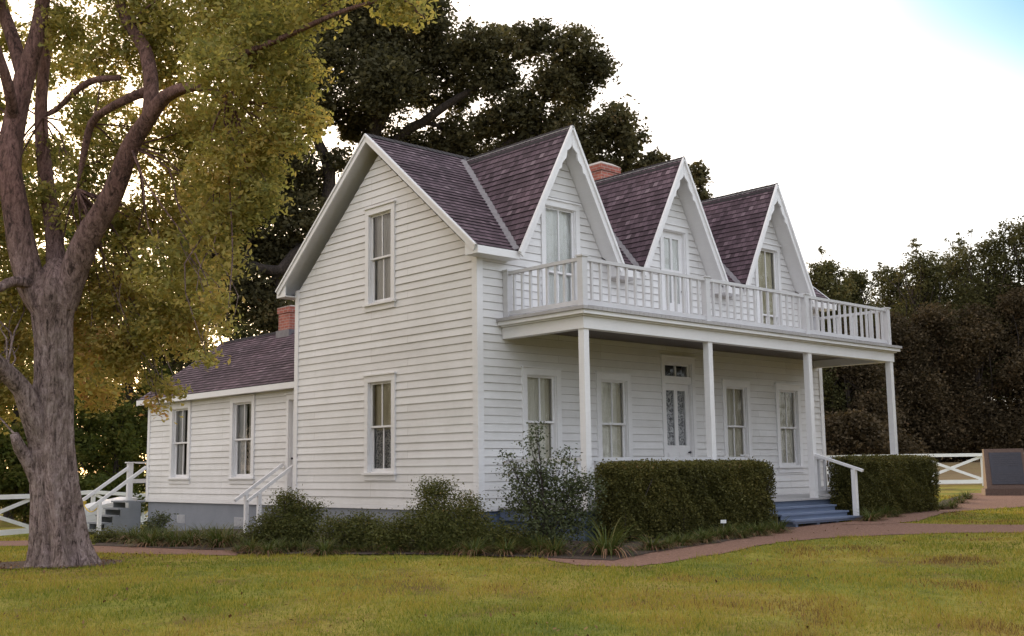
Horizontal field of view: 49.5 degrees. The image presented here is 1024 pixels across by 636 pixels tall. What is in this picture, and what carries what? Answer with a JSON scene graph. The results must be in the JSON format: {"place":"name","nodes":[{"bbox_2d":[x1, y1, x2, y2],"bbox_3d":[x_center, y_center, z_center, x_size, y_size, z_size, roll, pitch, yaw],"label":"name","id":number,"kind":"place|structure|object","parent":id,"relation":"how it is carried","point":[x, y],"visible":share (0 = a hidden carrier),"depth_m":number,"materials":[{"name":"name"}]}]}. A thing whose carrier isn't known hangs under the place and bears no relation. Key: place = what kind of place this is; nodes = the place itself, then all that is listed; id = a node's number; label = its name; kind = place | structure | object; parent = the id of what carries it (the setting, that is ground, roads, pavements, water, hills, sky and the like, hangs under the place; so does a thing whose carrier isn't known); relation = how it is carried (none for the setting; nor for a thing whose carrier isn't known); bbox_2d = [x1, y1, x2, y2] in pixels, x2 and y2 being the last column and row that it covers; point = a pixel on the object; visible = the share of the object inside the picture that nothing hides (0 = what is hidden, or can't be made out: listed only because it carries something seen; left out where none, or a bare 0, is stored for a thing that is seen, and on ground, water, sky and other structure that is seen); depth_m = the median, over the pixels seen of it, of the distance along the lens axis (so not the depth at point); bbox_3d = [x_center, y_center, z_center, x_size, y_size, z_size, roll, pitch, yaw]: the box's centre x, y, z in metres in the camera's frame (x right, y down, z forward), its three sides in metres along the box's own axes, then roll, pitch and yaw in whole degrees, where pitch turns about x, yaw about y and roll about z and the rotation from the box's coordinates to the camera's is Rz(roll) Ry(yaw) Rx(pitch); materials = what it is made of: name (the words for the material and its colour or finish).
{"place":"outdoors","nodes":[
{"label":"outdoors","id":0,"kind":"place"},
{"bbox_2d":[0,540,237,554],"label":"path","id":1,"kind":"structure","parent":0,"point":[122,549],"depth_m":19.32,"materials":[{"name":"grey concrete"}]},
{"bbox_2d":[0,459,1023,635],"bbox_3d":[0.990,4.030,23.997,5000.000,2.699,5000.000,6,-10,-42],"label":"ground","id":2,"kind":"structure","parent":0,"point":[945,490],"depth_m":12.35,"materials":[{"name":"green plant"}]},
{"bbox_2d":[0,422,28,494],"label":"woodland bush","id":3,"kind":"object","parent":2,"relation":"on","point":[6,474],"visible":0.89,"depth_m":37.10,"materials":[{"name":"green plant"}]},
{"bbox_2d":[0,422,29,526],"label":"woodland bush","id":4,"kind":"object","parent":2,"relation":"on","point":[21,510],"visible":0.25,"depth_m":38.20,"materials":[{"name":"green plant"}]},
{"bbox_2d":[0,164,76,519],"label":"woodland tree","id":5,"kind":"object","parent":2,"relation":"on","point":[16,412],"visible":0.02,"depth_m":46.29,"materials":[{"name":"green plant"}]},
{"bbox_2d":[8,224,105,442],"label":"woodland tree","id":6,"kind":"object","parent":2,"relation":"on","point":[69,236],"visible":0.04,"depth_m":50.51,"materials":[{"name":"green plant"}]},
{"bbox_2d":[0,559,122,568],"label":"bare soil","id":7,"kind":"structure","parent":2,"relation":"on","point":[20,564],"depth_m":16.68,"materials":[{"name":"brown soil"}]},
{"bbox_2d":[0,490,147,535],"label":"rail fence","id":8,"kind":"object","parent":2,"relation":"on","point":[26,497],"visible":0.22,"depth_m":30.06,"materials":[{"name":"white paint"}]},
{"bbox_2d":[74,392,117,503],"bbox_3d":[-15.358,5.156,39.520,2.899,5.090,2.922,0,-8,-4],"label":"woodland bush","id":9,"kind":"object","parent":2,"relation":"on","point":[87,483],"visible":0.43,"depth_m":39.44,"materials":[{"name":"green plant"}]},
{"bbox_2d":[79,378,138,497],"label":"woodland bush","id":10,"kind":"object","parent":2,"relation":"on","point":[95,473],"visible":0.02,"depth_m":48.78,"materials":[{"name":"green plant"}]},
{"bbox_2d":[85,497,136,528],"bbox_3d":[-11.936,5.955,32.282,1.560,1.450,1.200,6,-10,-42],"label":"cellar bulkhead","id":11,"kind":"object","parent":2,"relation":"on","point":[92,517],"visible":0.07,"depth_m":31.78,"materials":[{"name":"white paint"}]},
{"bbox_2d":[79,384,147,512],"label":"woodland bush","id":12,"kind":"object","parent":2,"relation":"on","point":[121,446],"visible":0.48,"depth_m":41.30,"materials":[{"name":"green plant"}]},
{"bbox_2d":[82,462,146,533],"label":"wing end steps","id":13,"kind":"structure","parent":2,"relation":"on","point":[118,514],"depth_m":30.06,"materials":[{"name":"grey paint"}]},
{"bbox_2d":[74,227,173,489],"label":"woodland tree","id":14,"kind":"object","parent":2,"relation":"on","point":[140,430],"visible":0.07,"depth_m":43.78,"materials":[{"name":"green plant"}]},
{"bbox_2d":[118,291,183,476],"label":"woodland tree","id":15,"kind":"object","parent":2,"relation":"on","point":[176,364],"visible":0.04,"depth_m":57.35,"materials":[{"name":"green plant"}]},
{"bbox_2d":[134,365,175,509],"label":"woodland bush","id":16,"kind":"object","parent":2,"relation":"on","point":[168,371],"visible":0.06,"depth_m":44.70,"materials":[{"name":"green plant"}]},
{"bbox_2d":[95,529,254,549],"bbox_3d":[-7.017,4.845,24.416,3.631,0.276,12.565,1,-8,-14],"label":"flower bed","id":17,"kind":"object","parent":2,"relation":"on","point":[160,546],"visible":0.12,"depth_m":20.36,"materials":[{"name":"brown soil"}]},
{"bbox_2d":[89,523,126,543],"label":"shrub","id":18,"kind":"object","parent":17,"relation":"on","point":[105,537],"visible":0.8,"depth_m":22.21,"materials":[{"name":"green plant"}]},
{"bbox_2d":[104,524,147,544],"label":"lily clump","id":19,"kind":"object","parent":17,"relation":"on","point":[124,539],"visible":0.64,"depth_m":21.57,"materials":[{"name":"green plant"}]},
{"bbox_2d":[119,524,168,547],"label":"lily clump","id":20,"kind":"object","parent":17,"relation":"on","point":[145,541],"visible":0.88,"depth_m":20.36,"materials":[{"name":"green plant"}]},
{"bbox_2d":[135,509,177,532],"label":"shrub","id":21,"kind":"object","parent":17,"relation":"on","point":[159,521],"visible":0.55,"depth_m":22.74,"materials":[{"name":"green plant"}]},
{"bbox_2d":[156,525,198,547],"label":"lily clump","id":22,"kind":"object","parent":17,"relation":"on","point":[173,542],"visible":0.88,"depth_m":20.08,"materials":[{"name":"green plant"}]},
{"bbox_2d":[165,524,210,546],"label":"lily clump","id":23,"kind":"object","parent":17,"relation":"on","point":[194,539],"visible":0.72,"depth_m":20.16,"materials":[{"name":"green plant"}]},
{"bbox_2d":[193,524,242,547],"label":"lily clump","id":24,"kind":"object","parent":17,"relation":"on","point":[230,543],"visible":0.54,"depth_m":19.62,"materials":[{"name":"green plant"}]},
{"bbox_2d":[194,522,242,549],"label":"lily clump","id":25,"kind":"object","parent":17,"relation":"on","point":[216,542],"visible":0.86,"depth_m":19.44,"materials":[{"name":"green plant"}]},
{"bbox_2d":[133,192,218,426],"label":"woodland tree","id":26,"kind":"object","parent":2,"relation":"on","point":[179,368],"visible":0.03,"depth_m":47.80,"materials":[{"name":"green plant"}]},
{"bbox_2d":[0,0,439,567],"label":"shade tree","id":27,"kind":"object","parent":2,"relation":"on","point":[240,54],"visible":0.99,"depth_m":16.43,"materials":[{"name":"green plant"}]},
{"bbox_2d":[180,309,261,367],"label":"woodland tree","id":28,"kind":"object","parent":2,"relation":"on","point":[243,333],"visible":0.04,"depth_m":45.57,"materials":[{"name":"green plant"}]},
{"bbox_2d":[234,463,292,531],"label":"side steps","id":29,"kind":"structure","parent":2,"relation":"on","point":[247,498],"depth_m":24.38,"materials":[{"name":"grey paint"}]},
{"bbox_2d":[175,0,714,334],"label":"oak tree","id":30,"kind":"object","parent":2,"relation":"on","point":[385,69],"visible":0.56,"depth_m":36.01,"materials":[{"name":"green plant"}]},
{"bbox_2d":[0,523,1010,635],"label":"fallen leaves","id":31,"kind":"object","parent":2,"relation":"on","point":[230,615],"visible":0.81,"depth_m":14.11,"materials":[{"name":"brown plant"}]},
{"bbox_2d":[236,528,794,559],"bbox_3d":[-0.758,3.950,19.721,11.128,0.151,6.612,-3,-8,15],"label":"flower bed","id":32,"kind":"object","parent":2,"relation":"on","point":[578,554],"visible":0.13,"depth_m":16.99,"materials":[{"name":"brown soil"}]},
{"bbox_2d":[230,535,267,554],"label":"lily clump","id":33,"kind":"object","parent":32,"relation":"on","point":[251,545],"visible":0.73,"depth_m":18.07,"materials":[{"name":"green plant"}]},
{"bbox_2d":[246,538,291,556],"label":"lily clump","id":34,"kind":"object","parent":32,"relation":"on","point":[269,549],"visible":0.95,"depth_m":17.59,"materials":[{"name":"green plant"}]},
{"bbox_2d":[257,535,299,554],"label":"lily clump","id":35,"kind":"object","parent":32,"relation":"on","point":[278,547],"visible":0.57,"depth_m":17.89,"materials":[{"name":"green plant"}]},
{"bbox_2d":[230,484,336,547],"bbox_3d":[-3.867,3.421,19.018,1.579,1.152,1.556,-4,-9,25],"label":"shrub","id":36,"kind":"object","parent":32,"relation":"on","point":[297,511],"visible":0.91,"depth_m":18.83,"materials":[{"name":"green plant"}]},
{"bbox_2d":[289,536,315,550],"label":"lily clump","id":37,"kind":"object","parent":32,"relation":"on","point":[301,548],"visible":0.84,"depth_m":17.98,"materials":[{"name":"green plant"}]},
{"bbox_2d":[303,534,342,556],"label":"lily clump","id":38,"kind":"object","parent":32,"relation":"on","point":[321,551],"visible":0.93,"depth_m":17.17,"materials":[{"name":"green plant"}]},
{"bbox_2d":[304,508,412,548],"bbox_3d":[-2.458,3.449,17.971,1.877,0.740,1.063,-1,-8,1],"label":"shrub","id":39,"kind":"object","parent":32,"relation":"on","point":[350,530],"visible":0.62,"depth_m":17.84,"materials":[{"name":"green plant"}]},
{"bbox_2d":[374,542,397,554],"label":"lily clump","id":40,"kind":"object","parent":32,"relation":"on","point":[385,550],"visible":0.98,"depth_m":16.99,"materials":[{"name":"green plant"}]},
{"bbox_2d":[413,542,436,554],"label":"lily clump","id":41,"kind":"object","parent":32,"relation":"on","point":[428,550],"visible":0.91,"depth_m":16.85,"materials":[{"name":"green plant"}]},
{"bbox_2d":[358,474,514,553],"bbox_3d":[-1.238,3.084,17.484,2.026,1.263,1.834,6,-10,-42],"label":"shrub","id":42,"kind":"object","parent":32,"relation":"on","point":[438,528],"visible":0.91,"depth_m":17.34,"materials":[{"name":"green plant"}]},
{"bbox_2d":[433,544,460,555],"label":"lily clump","id":43,"kind":"object","parent":32,"relation":"on","point":[448,550],"visible":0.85,"depth_m":16.67,"materials":[{"name":"green plant"}]},
{"bbox_2d":[439,535,481,555],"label":"lily clump","id":44,"kind":"object","parent":32,"relation":"on","point":[457,549],"visible":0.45,"depth_m":16.72,"materials":[{"name":"green plant"}]},
{"bbox_2d":[450,534,495,557],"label":"lily clump","id":45,"kind":"object","parent":32,"relation":"on","point":[473,548],"visible":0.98,"depth_m":16.44,"materials":[{"name":"green plant"}]},
{"bbox_2d":[460,514,539,551],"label":"shrub","id":46,"kind":"object","parent":32,"relation":"on","point":[497,532],"visible":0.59,"depth_m":17.03,"materials":[{"name":"green plant"}]},
{"bbox_2d":[481,534,528,557],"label":"lily clump","id":47,"kind":"object","parent":32,"relation":"on","point":[505,549],"visible":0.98,"depth_m":16.40,"materials":[{"name":"green plant"}]},
{"bbox_2d":[511,532,550,553],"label":"lily clump","id":48,"kind":"object","parent":32,"relation":"on","point":[524,545],"visible":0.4,"depth_m":16.73,"materials":[{"name":"green plant"}]},
{"bbox_2d":[521,537,550,555],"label":"lily clump","id":49,"kind":"object","parent":32,"relation":"on","point":[532,551],"visible":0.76,"depth_m":16.42,"materials":[{"name":"green plant"}]},
{"bbox_2d":[517,529,574,554],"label":"lily clump","id":50,"kind":"object","parent":32,"relation":"on","point":[538,542],"visible":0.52,"depth_m":16.55,"materials":[{"name":"green plant"}]},
{"bbox_2d":[491,420,616,551],"bbox_3d":[0.613,2.643,17.427,1.734,2.084,1.586,6,-10,-42],"label":"rose bush","id":51,"kind":"object","parent":32,"relation":"on","point":[526,506],"visible":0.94,"depth_m":17.34,"materials":[{"name":"green plant"}]},
{"bbox_2d":[530,534,579,556],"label":"lily clump","id":52,"kind":"object","parent":32,"relation":"on","point":[556,550],"visible":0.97,"depth_m":16.29,"materials":[{"name":"green plant"}]},
{"bbox_2d":[566,515,645,559],"bbox_3d":[1.415,3.332,16.483,1.398,0.832,1.507,2,-8,-17],"label":"lily clump","id":53,"kind":"object","parent":32,"relation":"on","point":[605,547],"visible":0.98,"depth_m":16.31,"materials":[{"name":"green plant"}]},
{"bbox_2d":[628,531,673,551],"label":"lily clump","id":54,"kind":"object","parent":32,"relation":"on","point":[650,545],"visible":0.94,"depth_m":16.99,"materials":[{"name":"green plant"}]},
{"bbox_2d":[671,531,698,546],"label":"lily clump","id":55,"kind":"object","parent":32,"relation":"on","point":[680,542],"visible":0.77,"depth_m":17.65,"materials":[{"name":"green plant"}]},
{"bbox_2d":[591,456,779,542],"bbox_3d":[3.210,3.234,19.930,4.656,1.488,0.812,6,-10,-42],"label":"hedge","id":56,"kind":"object","parent":32,"relation":"on","point":[654,498],"visible":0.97,"depth_m":19.37,"materials":[{"name":"green plant"}]},
{"bbox_2d":[689,529,725,542],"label":"lily clump","id":57,"kind":"object","parent":32,"relation":"on","point":[704,539],"visible":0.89,"depth_m":18.12,"materials":[{"name":"green plant"}]},
{"bbox_2d":[696,524,736,539],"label":"lily clump","id":58,"kind":"object","parent":32,"relation":"on","point":[721,532],"visible":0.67,"depth_m":18.83,"materials":[{"name":"green plant"}]},
{"bbox_2d":[712,522,747,538],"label":"lily clump","id":59,"kind":"object","parent":32,"relation":"on","point":[729,534],"visible":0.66,"depth_m":18.93,"materials":[{"name":"green plant"}]},
{"bbox_2d":[731,523,755,539],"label":"lily clump","id":60,"kind":"object","parent":32,"relation":"on","point":[744,535],"visible":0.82,"depth_m":19.01,"materials":[{"name":"green plant"}]},
{"bbox_2d":[742,520,768,536],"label":"lily clump","id":61,"kind":"object","parent":32,"relation":"on","point":[750,526],"visible":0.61,"depth_m":19.56,"materials":[{"name":"green plant"}]},
{"bbox_2d":[745,520,781,535],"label":"lily clump","id":62,"kind":"object","parent":32,"relation":"on","point":[758,529],"visible":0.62,"depth_m":19.56,"materials":[{"name":"green plant"}]},
{"bbox_2d":[763,515,801,533],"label":"lily clump","id":63,"kind":"object","parent":32,"relation":"on","point":[781,527],"visible":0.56,"depth_m":20.16,"materials":[{"name":"green plant"}]},
{"bbox_2d":[136,124,901,540],"bbox_3d":[-0.531,1.117,28.566,12.160,9.540,16.585,6,-10,-42],"label":"farmhouse","id":64,"kind":"object","parent":2,"relation":"on","point":[460,320],"visible":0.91,"depth_m":23.06,"materials":[{"name":"white paint"}]},
{"bbox_2d":[166,401,191,483],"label":"window","id":65,"kind":"structure","parent":64,"relation":"in","point":[180,433],"depth_m":29.27,"materials":[{"name":"white paint"}]},
{"bbox_2d":[226,394,255,483],"bbox_3d":[-6.396,2.929,26.770,0.385,2.120,1.220,6,-10,-42],"label":"window","id":66,"kind":"structure","parent":64,"relation":"in","point":[242,407],"depth_m":26.93,"materials":[{"name":"white paint"}]},
{"bbox_2d":[284,392,293,496],"bbox_3d":[-4.838,2.917,24.978,0.235,2.480,0.750,6,-10,-42],"label":"wing door","id":67,"kind":"structure","parent":64,"relation":"in","point":[289,396],"depth_m":25.15,"materials":[{"name":"white paint"}]},
{"bbox_2d":[361,372,396,479],"bbox_3d":[-2.602,2.180,22.255,0.245,2.130,1.090,6,-10,-42],"label":"window","id":68,"kind":"structure","parent":64,"relation":"in","point":[379,389],"depth_m":22.40,"materials":[{"name":"white paint"}]},
{"bbox_2d":[362,200,396,312],"bbox_3d":[-2.654,-1.242,22.727,0.245,2.180,1.070,6,-10,-42],"label":"window","id":69,"kind":"structure","parent":64,"relation":"in","point":[380,220],"depth_m":22.86,"materials":[{"name":"white paint"}]},
{"bbox_2d":[520,365,563,477],"bbox_3d":[0.535,1.987,21.172,1.090,2.100,0.245,6,-10,-42],"label":"window","id":70,"kind":"structure","parent":64,"relation":"in","point":[541,386],"depth_m":21.33,"materials":[{"name":"white paint"}]},
{"bbox_2d":[540,197,580,310],"bbox_3d":[0.931,-1.065,21.994,1.140,2.560,0.245,6,-10,-42],"label":"window","id":71,"kind":"structure","parent":64,"relation":"in","point":[560,219],"depth_m":22.15,"materials":[{"name":"white paint"}]},
{"bbox_2d":[595,371,632,465],"bbox_3d":[2.044,2.155,22.558,1.100,2.100,0.245,6,-10,-42],"label":"window","id":72,"kind":"structure","parent":64,"relation":"in","point":[613,389],"depth_m":22.71,"materials":[{"name":"white paint"}]},
{"bbox_2d":[659,222,690,318],"bbox_3d":[3.541,-0.838,24.407,1.030,2.470,0.235,6,-10,-42],"label":"balcony door","id":73,"kind":"structure","parent":64,"relation":"in","point":[674,241],"depth_m":24.55,"materials":[{"name":"white paint"}]},
{"bbox_2d":[660,354,697,460],"bbox_3d":[3.510,2.376,24.027,1.180,3.100,0.415,6,-10,-42],"label":"front door","id":74,"kind":"structure","parent":64,"relation":"in","point":[679,421],"depth_m":24.13,"materials":[{"name":"white paint"}]},
{"bbox_2d":[721,379,752,459],"bbox_3d":[5.105,2.482,25.371,1.100,2.130,0.245,6,-10,-42],"label":"window","id":75,"kind":"structure","parent":64,"relation":"in","point":[737,427],"depth_m":25.53,"materials":[{"name":"white paint"}]},
{"bbox_2d":[754,242,782,330],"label":"window","id":76,"kind":"structure","parent":64,"relation":"in","point":[767,272],"depth_m":27.02,"materials":[{"name":"white paint"}]},
{"bbox_2d":[774,383,805,472],"bbox_3d":[6.639,2.653,26.779,1.100,2.130,0.245,6,-10,-42],"label":"window","id":77,"kind":"structure","parent":64,"relation":"in","point":[788,399],"depth_m":26.92,"materials":[{"name":"white paint"}]},
{"bbox_2d":[806,246,868,416],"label":"woodland tree","id":78,"kind":"object","parent":2,"relation":"on","point":[823,277],"visible":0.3,"depth_m":55.61,"materials":[{"name":"green plant"}]},
{"bbox_2d":[827,267,894,412],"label":"woodland tree","id":79,"kind":"object","parent":2,"relation":"on","point":[858,277],"visible":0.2,"depth_m":58.14,"materials":[{"name":"green plant"}]},
{"bbox_2d":[824,408,904,479],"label":"woodland bush","id":80,"kind":"object","parent":2,"relation":"on","point":[844,432],"visible":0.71,"depth_m":49.23,"materials":[{"name":"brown plant"}]},
{"bbox_2d":[822,317,914,454],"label":"woodland tree","id":81,"kind":"object","parent":2,"relation":"on","point":[870,398],"visible":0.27,"depth_m":54.51,"materials":[{"name":"green plant"}]},
{"bbox_2d":[848,506,889,521],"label":"lily clump","id":82,"kind":"object","parent":2,"relation":"on","point":[872,516],"visible":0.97,"depth_m":22.38,"materials":[{"name":"green plant"}]},
{"bbox_2d":[864,262,919,438],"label":"woodland tree","id":83,"kind":"object","parent":2,"relation":"on","point":[889,290],"visible":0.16,"depth_m":67.34,"materials":[{"name":"green plant"}]},
{"bbox_2d":[856,411,933,457],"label":"woodland bush","id":84,"kind":"object","parent":2,"relation":"on","point":[903,447],"visible":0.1,"depth_m":53.30,"materials":[{"name":"green plant"}]},
{"bbox_2d":[865,311,943,440],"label":"woodland tree","id":85,"kind":"object","parent":2,"relation":"on","point":[897,331],"visible":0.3,"depth_m":59.32,"materials":[{"name":"green plant"}]},
{"bbox_2d":[826,453,983,485],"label":"rail fence","id":86,"kind":"object","parent":2,"relation":"on","point":[979,456],"visible":0.08,"depth_m":41.59,"materials":[{"name":"white paint"}]},
{"bbox_2d":[879,237,969,384],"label":"woodland tree","id":87,"kind":"object","parent":2,"relation":"on","point":[930,274],"visible":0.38,"depth_m":63.17,"materials":[{"name":"green plant"}]},
{"bbox_2d":[905,494,968,512],"bbox_3d":[10.382,4.624,27.486,1.225,0.224,11.266,-7,-10,37],"label":"flower bed","id":88,"kind":"object","parent":2,"relation":"on","point":[943,501],"visible":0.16,"depth_m":28.36,"materials":[{"name":"brown soil"}]},
{"bbox_2d":[826,454,940,517],"bbox_3d":[8.304,3.692,24.606,3.706,1.493,0.951,6,-10,-42],"label":"hedge","id":89,"kind":"object","parent":88,"relation":"on","point":[896,481],"visible":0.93,"depth_m":24.05,"materials":[{"name":"green plant"}]},
{"bbox_2d":[901,404,981,461],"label":"woodland bush","id":90,"kind":"object","parent":2,"relation":"on","point":[931,439],"visible":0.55,"depth_m":58.29,"materials":[{"name":"green plant"}]},
{"bbox_2d":[894,301,1005,462],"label":"woodland tree","id":91,"kind":"object","parent":2,"relation":"on","point":[938,319],"visible":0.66,"depth_m":58.75,"materials":[{"name":"green plant"}]},
{"bbox_2d":[921,232,1013,461],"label":"woodland tree","id":92,"kind":"object","parent":2,"relation":"on","point":[957,270],"visible":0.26,"depth_m":65.01,"materials":[{"name":"green plant"}]},
{"bbox_2d":[941,418,993,461],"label":"woodland bush","id":93,"kind":"object","parent":2,"relation":"on","point":[953,459],"visible":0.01,"depth_m":62.52,"materials":[{"name":"green plant"}]},
{"bbox_2d":[915,302,1023,452],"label":"woodland tree","id":94,"kind":"object","parent":2,"relation":"on","point":[977,324],"visible":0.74,"depth_m":58.85,"materials":[{"name":"green plant"}]},
{"bbox_2d":[949,223,1023,438],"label":"woodland tree","id":95,"kind":"object","parent":2,"relation":"on","point":[993,254],"visible":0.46,"depth_m":61.34,"materials":[{"name":"green plant"}]},
{"bbox_2d":[954,281,1023,449],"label":"woodland tree","id":96,"kind":"object","parent":2,"relation":"on","point":[1012,309],"visible":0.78,"depth_m":58.55,"materials":[{"name":"green plant"}]},
{"bbox_2d":[973,215,1023,403],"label":"woodland tree","id":97,"kind":"object","parent":2,"relation":"on","point":[1014,241],"visible":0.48,"depth_m":60.83,"materials":[{"name":"green plant"}]},
{"bbox_2d":[981,448,1023,495],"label":"stone marker","id":98,"kind":"object","parent":2,"relation":"on","point":[1003,471],"visible":0.98,"depth_m":30.94,"materials":[{"name":"brown stone"}]},
{"bbox_2d":[0,0,1023,474],"label":"sky","id":99,"kind":"structure","parent":0,"point":[880,126],"materials":[{"name":"white"}]},
{"bbox_2d":[541,522,1023,566],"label":"path","id":100,"kind":"structure","parent":0,"point":[802,532],"depth_m":19.34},
{"bbox_2d":[769,453,863,526],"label":"porch steps","id":101,"kind":"structure","parent":100,"relation":"on","point":[812,514],"depth_m":22.46,"materials":[{"name":"blue paint"}]},
{"bbox_2d":[828,458,981,484],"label":"meadow","id":102,"kind":"structure","parent":0,"point":[974,468],"depth_m":52.61,"materials":[{"name":"green plant"}]},
{"bbox_2d":[841,493,1023,524],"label":"path","id":103,"kind":"structure","parent":0,"point":[981,501],"depth_m":26.52,"materials":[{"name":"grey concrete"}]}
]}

